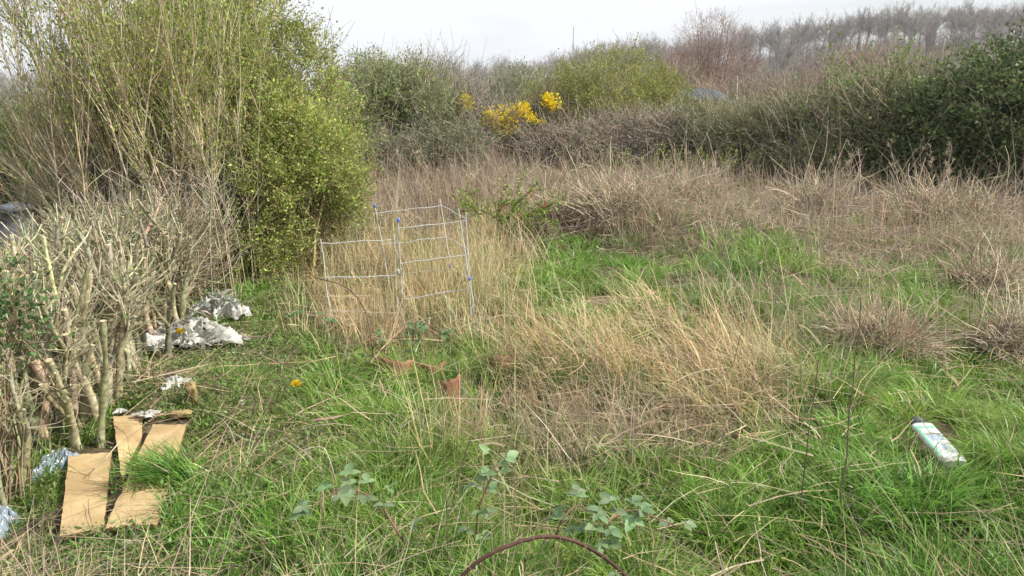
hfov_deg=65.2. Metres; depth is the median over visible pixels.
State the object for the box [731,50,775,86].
bare tree
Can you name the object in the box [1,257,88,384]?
hedge plant
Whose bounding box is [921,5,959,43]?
bare tree
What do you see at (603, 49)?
bare tree
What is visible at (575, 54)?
bare tree
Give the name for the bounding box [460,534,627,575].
bramble
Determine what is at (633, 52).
bare tree
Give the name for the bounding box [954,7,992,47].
bare tree
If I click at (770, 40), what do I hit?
bare tree
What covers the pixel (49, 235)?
hedge plant
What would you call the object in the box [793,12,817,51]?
bare tree
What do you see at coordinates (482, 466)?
dead weed
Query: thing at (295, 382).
dandelion
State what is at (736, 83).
iron post
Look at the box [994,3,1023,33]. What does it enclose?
bare tree
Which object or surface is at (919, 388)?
dead weed
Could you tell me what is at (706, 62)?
bare tree
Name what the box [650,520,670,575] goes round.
dead weed
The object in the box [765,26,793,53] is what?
bare tree
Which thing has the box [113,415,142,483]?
cardboard sheet
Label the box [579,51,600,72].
bare tree
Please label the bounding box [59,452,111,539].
cardboard sheet
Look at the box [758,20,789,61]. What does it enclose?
bare tree
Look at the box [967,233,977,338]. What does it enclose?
dead weed
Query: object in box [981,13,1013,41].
bare tree
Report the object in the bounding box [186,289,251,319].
plastic sheeting
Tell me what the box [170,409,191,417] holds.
wood chunk
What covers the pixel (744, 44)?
bare tree
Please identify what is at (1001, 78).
ivy bank
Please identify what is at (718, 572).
fallen stick
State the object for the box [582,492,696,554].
bramble
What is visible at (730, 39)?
bare tree
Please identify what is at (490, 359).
clay shard
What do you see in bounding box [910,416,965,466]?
plastic container
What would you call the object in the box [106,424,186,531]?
cardboard sheet
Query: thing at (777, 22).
bare tree
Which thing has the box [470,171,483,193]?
weed stalk
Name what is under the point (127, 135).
wand bush
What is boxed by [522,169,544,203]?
weed stalk
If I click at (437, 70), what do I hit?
bare sapling
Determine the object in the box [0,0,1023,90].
sky
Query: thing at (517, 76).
grey green shrub
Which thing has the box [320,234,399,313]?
plant frame
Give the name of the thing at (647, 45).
bare tree
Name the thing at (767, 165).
elder shoot
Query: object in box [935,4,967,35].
bare tree
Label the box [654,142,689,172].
elder shoot
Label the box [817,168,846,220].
weed stalk
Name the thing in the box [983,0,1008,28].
bare tree
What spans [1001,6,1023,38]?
bare tree
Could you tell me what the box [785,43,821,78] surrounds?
bare tree
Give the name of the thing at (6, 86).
bare tree
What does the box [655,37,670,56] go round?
bare tree
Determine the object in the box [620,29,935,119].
bare scrub
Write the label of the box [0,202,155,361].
hedge plant
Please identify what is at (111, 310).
hedge plant
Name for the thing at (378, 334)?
bramble
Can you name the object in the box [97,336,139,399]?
hedge branch
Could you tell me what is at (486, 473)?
bramble
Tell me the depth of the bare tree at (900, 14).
239.03 m
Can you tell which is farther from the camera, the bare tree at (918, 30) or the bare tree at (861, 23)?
the bare tree at (861, 23)
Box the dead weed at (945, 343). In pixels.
[944,317,946,369]
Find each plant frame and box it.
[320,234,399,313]
[373,199,475,319]
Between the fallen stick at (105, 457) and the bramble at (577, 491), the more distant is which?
the fallen stick at (105, 457)
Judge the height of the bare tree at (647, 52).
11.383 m
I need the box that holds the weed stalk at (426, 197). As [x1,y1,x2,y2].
[422,184,430,218]
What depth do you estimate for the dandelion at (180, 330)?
4.99 m
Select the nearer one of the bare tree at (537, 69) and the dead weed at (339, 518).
the dead weed at (339, 518)
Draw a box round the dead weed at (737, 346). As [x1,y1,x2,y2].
[728,318,745,385]
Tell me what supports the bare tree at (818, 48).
on the ground at (682, 235)
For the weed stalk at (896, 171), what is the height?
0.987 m
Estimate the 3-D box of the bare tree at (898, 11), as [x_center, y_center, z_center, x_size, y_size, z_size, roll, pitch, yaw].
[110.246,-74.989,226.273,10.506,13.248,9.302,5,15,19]
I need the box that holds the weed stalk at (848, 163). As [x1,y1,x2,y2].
[836,140,861,214]
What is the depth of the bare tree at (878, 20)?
242.93 m
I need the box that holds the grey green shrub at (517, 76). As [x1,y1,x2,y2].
[464,54,552,109]
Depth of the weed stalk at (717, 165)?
11.06 m
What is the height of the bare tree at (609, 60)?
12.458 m
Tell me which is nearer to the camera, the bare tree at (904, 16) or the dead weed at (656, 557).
the dead weed at (656, 557)
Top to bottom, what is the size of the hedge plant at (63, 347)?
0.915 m
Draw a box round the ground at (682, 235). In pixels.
[0,43,1023,575]
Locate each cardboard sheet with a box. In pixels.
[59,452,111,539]
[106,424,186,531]
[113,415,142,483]
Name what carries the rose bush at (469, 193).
on the ground at (682, 235)
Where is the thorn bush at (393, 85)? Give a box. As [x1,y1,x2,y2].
[306,33,484,165]
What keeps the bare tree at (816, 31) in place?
on the ground at (682, 235)
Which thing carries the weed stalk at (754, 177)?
on the ground at (682, 235)
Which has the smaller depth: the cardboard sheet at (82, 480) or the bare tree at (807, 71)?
the cardboard sheet at (82, 480)
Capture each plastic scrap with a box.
[112,408,127,413]
[131,409,162,417]
[160,374,190,390]
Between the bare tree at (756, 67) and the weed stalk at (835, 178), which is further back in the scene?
the bare tree at (756, 67)
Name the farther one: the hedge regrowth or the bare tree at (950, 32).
the bare tree at (950, 32)
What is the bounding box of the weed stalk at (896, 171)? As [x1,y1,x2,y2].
[887,138,900,194]
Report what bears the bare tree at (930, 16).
on the ground at (682, 235)
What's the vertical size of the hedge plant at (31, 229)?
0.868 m
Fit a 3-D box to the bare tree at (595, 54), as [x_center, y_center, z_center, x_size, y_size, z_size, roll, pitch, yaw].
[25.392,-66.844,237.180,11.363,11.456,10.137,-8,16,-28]
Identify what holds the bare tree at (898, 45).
on the ground at (682, 235)
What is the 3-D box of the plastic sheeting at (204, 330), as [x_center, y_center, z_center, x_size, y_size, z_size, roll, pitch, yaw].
[-2.110,0.268,5.164,0.717,0.199,0.536,-5,15,-19]
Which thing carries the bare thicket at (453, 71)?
on the ground at (682, 235)
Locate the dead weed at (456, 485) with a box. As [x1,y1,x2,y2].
[440,436,471,545]
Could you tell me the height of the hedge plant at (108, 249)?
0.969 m
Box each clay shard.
[377,357,414,381]
[417,359,446,377]
[439,375,460,405]
[488,355,514,373]
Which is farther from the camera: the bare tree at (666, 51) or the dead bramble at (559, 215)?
the bare tree at (666, 51)
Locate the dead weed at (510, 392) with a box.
[501,320,511,481]
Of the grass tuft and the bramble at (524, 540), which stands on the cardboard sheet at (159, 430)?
the grass tuft
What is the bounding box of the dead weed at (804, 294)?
[800,269,808,324]
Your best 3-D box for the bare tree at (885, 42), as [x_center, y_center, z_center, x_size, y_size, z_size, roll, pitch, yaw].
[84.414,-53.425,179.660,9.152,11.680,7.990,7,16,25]
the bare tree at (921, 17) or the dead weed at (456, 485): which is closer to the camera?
the dead weed at (456, 485)
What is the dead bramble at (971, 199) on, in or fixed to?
on the ground at (682, 235)
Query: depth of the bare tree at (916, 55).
145.03 m
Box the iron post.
[735,76,758,104]
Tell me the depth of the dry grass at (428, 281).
4.95 m
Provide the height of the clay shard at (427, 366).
0.130 m
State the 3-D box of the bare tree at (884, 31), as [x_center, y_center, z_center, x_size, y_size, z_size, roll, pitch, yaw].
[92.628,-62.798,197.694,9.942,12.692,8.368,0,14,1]
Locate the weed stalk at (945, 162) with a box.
[942,161,955,191]
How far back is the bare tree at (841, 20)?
233.79 m
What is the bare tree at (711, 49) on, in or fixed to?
on the ground at (682, 235)
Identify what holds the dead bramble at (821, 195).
on the ground at (682, 235)
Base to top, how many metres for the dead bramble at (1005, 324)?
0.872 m
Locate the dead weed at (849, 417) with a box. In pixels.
[836,298,874,526]
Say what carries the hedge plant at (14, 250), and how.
on the ground at (682, 235)
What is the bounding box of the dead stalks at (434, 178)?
[0,82,1023,575]
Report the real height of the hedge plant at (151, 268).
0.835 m
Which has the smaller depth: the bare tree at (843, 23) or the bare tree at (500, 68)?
the bare tree at (500, 68)
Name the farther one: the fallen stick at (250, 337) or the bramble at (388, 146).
the bramble at (388, 146)
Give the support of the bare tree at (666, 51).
on the ground at (682, 235)
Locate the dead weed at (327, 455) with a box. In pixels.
[293,446,342,507]
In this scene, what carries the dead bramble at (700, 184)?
on the ground at (682, 235)
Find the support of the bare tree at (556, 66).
on the ground at (682, 235)
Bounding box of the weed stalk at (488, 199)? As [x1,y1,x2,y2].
[486,194,493,210]
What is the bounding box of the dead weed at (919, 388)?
[910,353,926,419]
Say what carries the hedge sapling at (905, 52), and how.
on the ground at (682, 235)
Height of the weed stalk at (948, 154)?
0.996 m
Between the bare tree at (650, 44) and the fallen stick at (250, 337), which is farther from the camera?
the bare tree at (650, 44)
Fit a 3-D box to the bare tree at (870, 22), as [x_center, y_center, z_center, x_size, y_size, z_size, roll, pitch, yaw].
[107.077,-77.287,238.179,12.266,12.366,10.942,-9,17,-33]
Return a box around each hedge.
[0,90,102,228]
[649,64,848,176]
[740,29,975,192]
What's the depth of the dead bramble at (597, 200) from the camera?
8.64 m
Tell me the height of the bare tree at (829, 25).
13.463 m
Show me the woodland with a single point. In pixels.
(943, 40)
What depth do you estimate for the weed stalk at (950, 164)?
9.99 m
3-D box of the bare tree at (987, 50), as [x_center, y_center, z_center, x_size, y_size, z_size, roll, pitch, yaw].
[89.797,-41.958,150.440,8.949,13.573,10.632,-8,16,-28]
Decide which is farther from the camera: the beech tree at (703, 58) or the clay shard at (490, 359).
the beech tree at (703, 58)
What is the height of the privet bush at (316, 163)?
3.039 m
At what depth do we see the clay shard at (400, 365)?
4.58 m
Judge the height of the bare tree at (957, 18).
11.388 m
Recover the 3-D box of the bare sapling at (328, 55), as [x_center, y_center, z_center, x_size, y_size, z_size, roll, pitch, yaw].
[-2.256,-1.790,8.764,0.965,2.462,1.024,4,14,14]
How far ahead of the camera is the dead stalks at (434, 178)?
6.70 m
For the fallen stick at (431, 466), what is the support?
on the ground at (682, 235)
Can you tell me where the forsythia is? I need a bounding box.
[443,65,578,156]
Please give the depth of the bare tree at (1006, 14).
234.84 m
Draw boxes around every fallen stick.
[90,441,120,474]
[133,361,208,382]
[240,332,271,339]
[376,465,509,469]
[382,411,511,447]
[710,559,763,575]
[846,473,890,575]
[881,369,1020,380]
[932,480,1023,530]
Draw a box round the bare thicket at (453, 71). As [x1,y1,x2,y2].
[393,24,552,164]
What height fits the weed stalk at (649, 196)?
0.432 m
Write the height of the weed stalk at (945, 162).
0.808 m
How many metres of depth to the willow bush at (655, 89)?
17.62 m
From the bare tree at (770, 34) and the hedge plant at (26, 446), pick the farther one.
the bare tree at (770, 34)
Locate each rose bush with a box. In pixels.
[449,171,567,250]
[456,179,500,230]
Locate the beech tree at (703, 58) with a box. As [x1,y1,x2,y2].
[650,1,774,90]
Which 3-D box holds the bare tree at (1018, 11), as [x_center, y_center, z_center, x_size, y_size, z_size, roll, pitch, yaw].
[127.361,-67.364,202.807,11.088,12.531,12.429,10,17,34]
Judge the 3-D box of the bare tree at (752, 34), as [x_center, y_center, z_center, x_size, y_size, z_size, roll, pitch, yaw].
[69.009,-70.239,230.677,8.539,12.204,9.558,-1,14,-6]
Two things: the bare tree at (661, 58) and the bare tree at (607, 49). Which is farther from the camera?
the bare tree at (607, 49)
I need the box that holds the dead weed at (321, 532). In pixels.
[318,489,325,570]
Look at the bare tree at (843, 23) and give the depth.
236.38 m
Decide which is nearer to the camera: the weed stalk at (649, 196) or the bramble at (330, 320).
the bramble at (330, 320)
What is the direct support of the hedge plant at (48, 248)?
on the ground at (682, 235)
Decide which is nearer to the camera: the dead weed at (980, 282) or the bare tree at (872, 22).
the dead weed at (980, 282)
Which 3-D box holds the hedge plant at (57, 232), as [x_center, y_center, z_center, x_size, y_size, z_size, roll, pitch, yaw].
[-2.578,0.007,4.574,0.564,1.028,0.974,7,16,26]
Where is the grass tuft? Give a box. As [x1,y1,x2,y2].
[98,431,206,488]
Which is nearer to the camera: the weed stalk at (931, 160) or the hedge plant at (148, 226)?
the hedge plant at (148, 226)
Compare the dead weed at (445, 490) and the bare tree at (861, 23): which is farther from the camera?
the bare tree at (861, 23)
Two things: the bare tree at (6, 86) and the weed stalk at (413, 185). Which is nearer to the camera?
the weed stalk at (413, 185)
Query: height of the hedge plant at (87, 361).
0.863 m
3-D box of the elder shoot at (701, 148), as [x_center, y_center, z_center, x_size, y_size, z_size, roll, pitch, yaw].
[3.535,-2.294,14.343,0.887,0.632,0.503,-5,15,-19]
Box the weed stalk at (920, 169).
[912,137,926,187]
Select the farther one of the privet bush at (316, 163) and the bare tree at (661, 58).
the bare tree at (661, 58)
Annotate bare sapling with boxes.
[278,6,353,113]
[398,52,475,122]
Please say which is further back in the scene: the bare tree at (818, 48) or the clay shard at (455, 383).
the bare tree at (818, 48)
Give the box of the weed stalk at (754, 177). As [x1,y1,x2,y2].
[745,164,756,198]
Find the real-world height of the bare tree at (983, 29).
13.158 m
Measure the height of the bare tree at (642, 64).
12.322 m
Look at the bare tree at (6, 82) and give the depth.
199.44 m
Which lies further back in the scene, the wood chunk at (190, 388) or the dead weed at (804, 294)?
the dead weed at (804, 294)
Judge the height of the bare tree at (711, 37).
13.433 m
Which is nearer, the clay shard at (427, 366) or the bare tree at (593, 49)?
the clay shard at (427, 366)
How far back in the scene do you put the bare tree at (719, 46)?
201.79 m
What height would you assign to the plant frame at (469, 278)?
0.817 m
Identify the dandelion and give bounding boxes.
[172,328,189,352]
[283,379,308,410]
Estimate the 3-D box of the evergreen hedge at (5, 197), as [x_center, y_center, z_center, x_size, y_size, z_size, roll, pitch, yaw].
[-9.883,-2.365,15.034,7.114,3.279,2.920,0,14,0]
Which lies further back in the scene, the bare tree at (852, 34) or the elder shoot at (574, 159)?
the bare tree at (852, 34)
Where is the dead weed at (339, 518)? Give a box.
[329,460,347,570]
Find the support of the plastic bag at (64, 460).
on the ground at (682, 235)
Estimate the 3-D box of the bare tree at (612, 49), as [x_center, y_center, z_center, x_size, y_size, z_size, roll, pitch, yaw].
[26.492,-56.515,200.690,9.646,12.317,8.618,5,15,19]
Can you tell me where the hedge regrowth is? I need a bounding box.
[17,153,258,312]
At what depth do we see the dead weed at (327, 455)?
3.21 m
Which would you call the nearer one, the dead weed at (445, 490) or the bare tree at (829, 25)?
the dead weed at (445, 490)
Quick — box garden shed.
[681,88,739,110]
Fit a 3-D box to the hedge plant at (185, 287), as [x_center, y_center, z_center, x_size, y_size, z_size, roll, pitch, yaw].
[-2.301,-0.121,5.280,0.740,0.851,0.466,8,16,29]
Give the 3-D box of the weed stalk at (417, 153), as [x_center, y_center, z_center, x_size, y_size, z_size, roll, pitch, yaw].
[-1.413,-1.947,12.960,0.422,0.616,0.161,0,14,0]
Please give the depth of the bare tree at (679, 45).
237.14 m
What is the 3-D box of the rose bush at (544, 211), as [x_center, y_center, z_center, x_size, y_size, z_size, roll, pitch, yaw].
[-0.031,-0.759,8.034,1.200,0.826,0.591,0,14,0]
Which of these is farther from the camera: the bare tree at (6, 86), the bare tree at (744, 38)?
the bare tree at (744, 38)
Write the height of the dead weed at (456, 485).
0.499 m
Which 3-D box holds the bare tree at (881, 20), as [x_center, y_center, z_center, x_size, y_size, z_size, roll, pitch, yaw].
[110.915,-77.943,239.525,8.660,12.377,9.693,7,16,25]
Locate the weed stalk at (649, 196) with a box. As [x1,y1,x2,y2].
[645,186,659,225]
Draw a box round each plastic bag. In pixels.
[0,505,22,539]
[31,448,78,484]
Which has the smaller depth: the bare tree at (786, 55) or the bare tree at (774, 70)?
the bare tree at (774, 70)
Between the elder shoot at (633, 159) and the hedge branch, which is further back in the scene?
the elder shoot at (633, 159)
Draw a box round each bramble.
[283,310,337,334]
[290,463,422,556]
[313,277,383,366]
[348,97,512,177]
[402,318,454,362]
[450,484,484,496]
[458,444,518,543]
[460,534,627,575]
[472,149,620,237]
[521,135,725,237]
[549,484,621,552]
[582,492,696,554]
[618,126,765,210]
[750,130,911,222]
[774,261,992,375]
[846,147,1023,231]
[897,197,1023,301]
[924,249,1023,368]
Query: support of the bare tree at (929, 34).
on the ground at (682, 235)
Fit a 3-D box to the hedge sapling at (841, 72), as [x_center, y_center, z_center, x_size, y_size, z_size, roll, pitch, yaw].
[5.662,-3.141,13.642,1.396,2.763,1.790,0,14,0]
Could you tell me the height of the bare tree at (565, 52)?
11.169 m
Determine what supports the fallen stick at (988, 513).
on the ground at (682, 235)
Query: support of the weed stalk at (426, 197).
on the ground at (682, 235)
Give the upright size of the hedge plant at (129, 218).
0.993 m
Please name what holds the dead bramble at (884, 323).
on the ground at (682, 235)
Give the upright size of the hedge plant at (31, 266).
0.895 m
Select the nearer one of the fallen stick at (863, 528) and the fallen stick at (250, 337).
the fallen stick at (863, 528)
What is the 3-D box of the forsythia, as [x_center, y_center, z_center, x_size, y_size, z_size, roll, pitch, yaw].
[0.092,-3.612,16.968,2.877,2.295,3.154,6,15,23]
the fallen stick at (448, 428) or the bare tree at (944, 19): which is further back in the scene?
the bare tree at (944, 19)
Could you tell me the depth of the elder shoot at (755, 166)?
13.92 m
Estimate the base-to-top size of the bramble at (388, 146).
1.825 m
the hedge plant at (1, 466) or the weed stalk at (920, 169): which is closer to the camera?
the hedge plant at (1, 466)
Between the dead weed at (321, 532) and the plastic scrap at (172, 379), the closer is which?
the dead weed at (321, 532)
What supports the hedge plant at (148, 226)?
on the ground at (682, 235)
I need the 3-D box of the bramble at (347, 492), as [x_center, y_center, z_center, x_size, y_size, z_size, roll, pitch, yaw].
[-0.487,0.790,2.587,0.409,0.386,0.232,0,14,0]
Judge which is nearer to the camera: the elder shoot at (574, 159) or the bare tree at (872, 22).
the elder shoot at (574, 159)
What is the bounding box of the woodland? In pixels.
[0,27,1023,149]
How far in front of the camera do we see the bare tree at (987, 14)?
230.67 m
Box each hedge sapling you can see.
[789,20,892,161]
[855,26,956,184]
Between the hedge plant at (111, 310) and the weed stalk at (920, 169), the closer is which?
the hedge plant at (111, 310)
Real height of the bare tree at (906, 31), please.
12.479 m
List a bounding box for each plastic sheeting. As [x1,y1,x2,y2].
[145,316,243,352]
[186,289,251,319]
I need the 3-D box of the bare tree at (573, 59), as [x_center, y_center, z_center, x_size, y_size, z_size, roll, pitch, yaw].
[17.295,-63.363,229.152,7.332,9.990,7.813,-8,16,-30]
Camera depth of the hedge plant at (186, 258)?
5.23 m
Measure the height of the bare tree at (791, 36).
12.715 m
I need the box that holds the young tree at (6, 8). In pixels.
[0,0,142,179]
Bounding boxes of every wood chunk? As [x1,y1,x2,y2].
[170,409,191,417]
[185,381,197,404]
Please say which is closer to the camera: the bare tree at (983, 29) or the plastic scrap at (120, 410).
the plastic scrap at (120, 410)
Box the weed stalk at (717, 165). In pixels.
[711,151,725,185]
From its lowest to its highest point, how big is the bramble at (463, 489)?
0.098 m
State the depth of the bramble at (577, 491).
2.54 m
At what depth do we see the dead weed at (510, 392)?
3.31 m
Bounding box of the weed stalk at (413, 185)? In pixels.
[407,180,416,202]
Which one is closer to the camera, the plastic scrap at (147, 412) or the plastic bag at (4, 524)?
the plastic bag at (4, 524)
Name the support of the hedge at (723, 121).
on the ground at (682, 235)
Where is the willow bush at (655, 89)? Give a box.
[509,31,701,146]
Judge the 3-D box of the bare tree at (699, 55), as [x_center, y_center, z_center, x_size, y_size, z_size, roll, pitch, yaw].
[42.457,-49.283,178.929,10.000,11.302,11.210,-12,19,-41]
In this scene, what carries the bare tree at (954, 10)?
on the ground at (682, 235)
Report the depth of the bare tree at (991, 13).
237.43 m
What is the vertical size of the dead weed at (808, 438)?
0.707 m
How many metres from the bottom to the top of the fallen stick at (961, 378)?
0.032 m
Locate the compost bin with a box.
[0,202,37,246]
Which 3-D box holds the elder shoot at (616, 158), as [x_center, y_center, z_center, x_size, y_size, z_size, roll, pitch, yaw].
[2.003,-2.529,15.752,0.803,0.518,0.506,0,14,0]
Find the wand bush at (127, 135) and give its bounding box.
[0,0,285,298]
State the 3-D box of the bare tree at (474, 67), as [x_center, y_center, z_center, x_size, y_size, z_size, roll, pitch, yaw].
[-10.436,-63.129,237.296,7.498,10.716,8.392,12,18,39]
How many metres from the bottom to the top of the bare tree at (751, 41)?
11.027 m
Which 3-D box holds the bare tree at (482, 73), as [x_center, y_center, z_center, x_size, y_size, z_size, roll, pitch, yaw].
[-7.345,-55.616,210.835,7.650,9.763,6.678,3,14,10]
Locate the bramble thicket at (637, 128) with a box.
[486,81,715,173]
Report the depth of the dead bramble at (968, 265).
6.29 m
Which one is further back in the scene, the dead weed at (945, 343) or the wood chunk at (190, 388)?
the dead weed at (945, 343)
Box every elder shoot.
[560,143,588,171]
[597,148,633,166]
[614,147,655,176]
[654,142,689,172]
[689,143,725,176]
[720,143,766,180]
[757,153,795,178]
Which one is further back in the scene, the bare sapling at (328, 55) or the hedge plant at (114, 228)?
the bare sapling at (328, 55)
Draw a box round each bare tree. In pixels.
[0,71,22,104]
[0,72,15,101]
[13,65,40,86]
[24,73,44,101]
[464,58,488,82]
[468,60,484,82]
[473,64,490,82]
[488,53,510,80]
[529,60,551,78]
[530,54,554,75]
[542,46,567,75]
[545,52,572,85]
[563,51,584,66]
[567,42,592,75]
[578,41,610,69]
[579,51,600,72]
[586,44,603,75]
[588,39,615,73]
[597,35,619,78]
[601,41,625,89]
[603,38,628,69]
[608,39,627,68]
[618,31,650,79]
[626,52,655,89]
[628,40,663,71]
[632,48,686,69]
[634,35,663,59]
[635,30,659,56]
[638,31,662,67]
[646,42,670,60]
[647,37,682,65]
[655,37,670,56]
[664,37,692,56]
[674,29,718,63]
[682,48,722,79]
[688,45,723,72]
[696,34,725,66]
[697,23,725,49]
[709,35,724,62]
[713,63,762,99]
[722,26,743,75]
[724,22,761,64]
[727,26,766,77]
[728,30,764,62]
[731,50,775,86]
[741,25,759,46]
[746,19,776,53]
[754,49,784,92]
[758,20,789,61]
[760,23,798,65]
[763,26,820,79]
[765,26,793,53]
[768,26,814,81]
[769,17,789,56]
[782,56,824,90]
[783,20,816,55]
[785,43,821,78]
[786,11,814,56]
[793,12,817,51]
[800,30,831,64]
[803,15,829,54]
[808,8,842,48]
[813,20,851,62]
[822,19,853,59]
[827,13,850,39]
[831,8,856,39]
[832,15,850,52]
[836,12,869,59]
[845,5,883,48]
[845,9,880,49]
[857,4,889,45]
[863,10,885,42]
[868,7,903,53]
[868,25,908,64]
[870,8,890,40]
[873,7,891,40]
[874,32,922,63]
[876,0,900,40]
[877,24,909,52]
[883,4,914,34]
[886,2,917,45]
[889,1,921,46]
[892,44,929,70]
[898,8,929,43]
[905,17,948,63]
[908,2,935,43]
[911,12,942,52]
[912,5,941,31]
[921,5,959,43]
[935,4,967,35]
[938,16,985,61]
[943,0,968,29]
[945,3,971,43]
[950,0,992,46]
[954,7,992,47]
[963,10,1011,54]
[969,29,1016,63]
[976,0,1003,29]
[978,5,1005,33]
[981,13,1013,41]
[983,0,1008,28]
[991,3,1018,27]
[994,0,1023,38]
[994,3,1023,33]
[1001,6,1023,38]
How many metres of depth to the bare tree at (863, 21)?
235.50 m
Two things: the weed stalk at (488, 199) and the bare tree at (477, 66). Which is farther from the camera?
the bare tree at (477, 66)
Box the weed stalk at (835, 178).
[829,154,847,221]
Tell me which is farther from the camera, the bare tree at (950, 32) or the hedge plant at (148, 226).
the bare tree at (950, 32)
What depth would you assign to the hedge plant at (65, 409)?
3.58 m
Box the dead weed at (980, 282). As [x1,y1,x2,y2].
[975,230,988,347]
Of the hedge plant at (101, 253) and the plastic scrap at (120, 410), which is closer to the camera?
the plastic scrap at (120, 410)
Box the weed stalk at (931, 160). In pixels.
[926,143,935,194]
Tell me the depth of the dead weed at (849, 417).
2.87 m
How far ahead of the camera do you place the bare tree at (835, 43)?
186.92 m
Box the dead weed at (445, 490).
[442,400,449,573]
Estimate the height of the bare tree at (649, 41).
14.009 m
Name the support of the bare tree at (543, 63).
on the ground at (682, 235)
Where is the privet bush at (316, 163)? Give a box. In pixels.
[100,0,388,290]
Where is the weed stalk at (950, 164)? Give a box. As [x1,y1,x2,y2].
[940,143,955,190]
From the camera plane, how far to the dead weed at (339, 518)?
2.54 m
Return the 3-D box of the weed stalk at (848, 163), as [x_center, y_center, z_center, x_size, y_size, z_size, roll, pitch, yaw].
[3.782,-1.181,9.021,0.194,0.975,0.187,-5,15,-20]
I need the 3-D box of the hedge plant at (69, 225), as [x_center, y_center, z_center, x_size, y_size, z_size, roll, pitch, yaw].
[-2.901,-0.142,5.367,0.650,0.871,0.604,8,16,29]
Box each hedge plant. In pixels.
[0,197,141,358]
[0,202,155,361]
[0,218,118,413]
[0,231,80,358]
[0,232,115,390]
[0,245,59,407]
[0,267,108,454]
[0,328,81,515]
[0,376,27,487]
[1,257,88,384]
[3,225,105,280]
[3,248,145,450]
[12,212,76,286]
[13,236,163,432]
[22,208,67,316]
[22,226,171,402]
[35,189,165,289]
[35,207,162,370]
[42,205,97,242]
[46,213,166,380]
[50,189,186,287]
[61,223,187,362]
[74,205,163,274]
[76,220,177,335]
[119,190,210,321]
[132,207,212,327]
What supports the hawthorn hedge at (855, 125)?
on the ground at (682, 235)
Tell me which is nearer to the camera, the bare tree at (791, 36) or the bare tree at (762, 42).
the bare tree at (791, 36)
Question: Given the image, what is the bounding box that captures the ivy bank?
[856,10,1023,197]
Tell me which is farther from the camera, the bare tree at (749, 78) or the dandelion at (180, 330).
the bare tree at (749, 78)
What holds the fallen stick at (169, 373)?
on the ground at (682, 235)
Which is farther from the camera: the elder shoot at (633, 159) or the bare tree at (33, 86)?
the bare tree at (33, 86)
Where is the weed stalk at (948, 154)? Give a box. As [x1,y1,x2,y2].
[943,136,952,186]
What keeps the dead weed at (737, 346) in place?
on the ground at (682, 235)
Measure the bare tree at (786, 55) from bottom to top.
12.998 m
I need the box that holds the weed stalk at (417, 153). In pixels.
[413,151,435,181]
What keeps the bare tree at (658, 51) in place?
on the ground at (682, 235)
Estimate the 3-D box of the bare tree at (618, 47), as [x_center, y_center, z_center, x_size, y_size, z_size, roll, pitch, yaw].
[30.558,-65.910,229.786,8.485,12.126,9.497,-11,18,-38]
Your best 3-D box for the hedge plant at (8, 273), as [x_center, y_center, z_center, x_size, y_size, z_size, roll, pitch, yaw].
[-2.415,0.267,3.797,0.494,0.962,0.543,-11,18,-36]
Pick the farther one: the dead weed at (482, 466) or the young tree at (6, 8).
the young tree at (6, 8)
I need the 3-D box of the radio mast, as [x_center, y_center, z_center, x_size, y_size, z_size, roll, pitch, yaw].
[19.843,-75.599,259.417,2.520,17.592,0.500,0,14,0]
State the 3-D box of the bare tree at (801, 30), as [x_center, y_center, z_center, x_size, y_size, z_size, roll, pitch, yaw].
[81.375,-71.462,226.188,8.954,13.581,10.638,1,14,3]
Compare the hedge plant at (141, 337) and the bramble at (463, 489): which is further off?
the hedge plant at (141, 337)
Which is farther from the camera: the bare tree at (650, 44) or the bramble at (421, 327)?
the bare tree at (650, 44)
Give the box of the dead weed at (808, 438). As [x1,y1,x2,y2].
[798,355,818,519]
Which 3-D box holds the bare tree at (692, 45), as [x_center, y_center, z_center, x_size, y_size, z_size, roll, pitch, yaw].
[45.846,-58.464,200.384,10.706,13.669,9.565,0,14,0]
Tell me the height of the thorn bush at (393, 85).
2.984 m
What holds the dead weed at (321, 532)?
on the ground at (682, 235)
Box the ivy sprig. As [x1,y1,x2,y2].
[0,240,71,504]
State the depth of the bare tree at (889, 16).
231.58 m
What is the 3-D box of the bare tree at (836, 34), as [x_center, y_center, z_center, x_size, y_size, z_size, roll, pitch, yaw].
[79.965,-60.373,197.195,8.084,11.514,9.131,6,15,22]
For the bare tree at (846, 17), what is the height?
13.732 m
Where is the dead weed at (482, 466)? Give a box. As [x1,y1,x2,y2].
[475,401,484,541]
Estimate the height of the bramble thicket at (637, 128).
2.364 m
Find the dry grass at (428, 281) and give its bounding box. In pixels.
[0,179,1023,575]
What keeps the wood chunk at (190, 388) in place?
on the ground at (682, 235)
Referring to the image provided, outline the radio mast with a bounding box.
[571,26,574,56]
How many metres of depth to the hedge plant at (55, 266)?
4.50 m
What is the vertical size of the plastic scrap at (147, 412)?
0.023 m
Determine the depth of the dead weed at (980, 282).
5.04 m

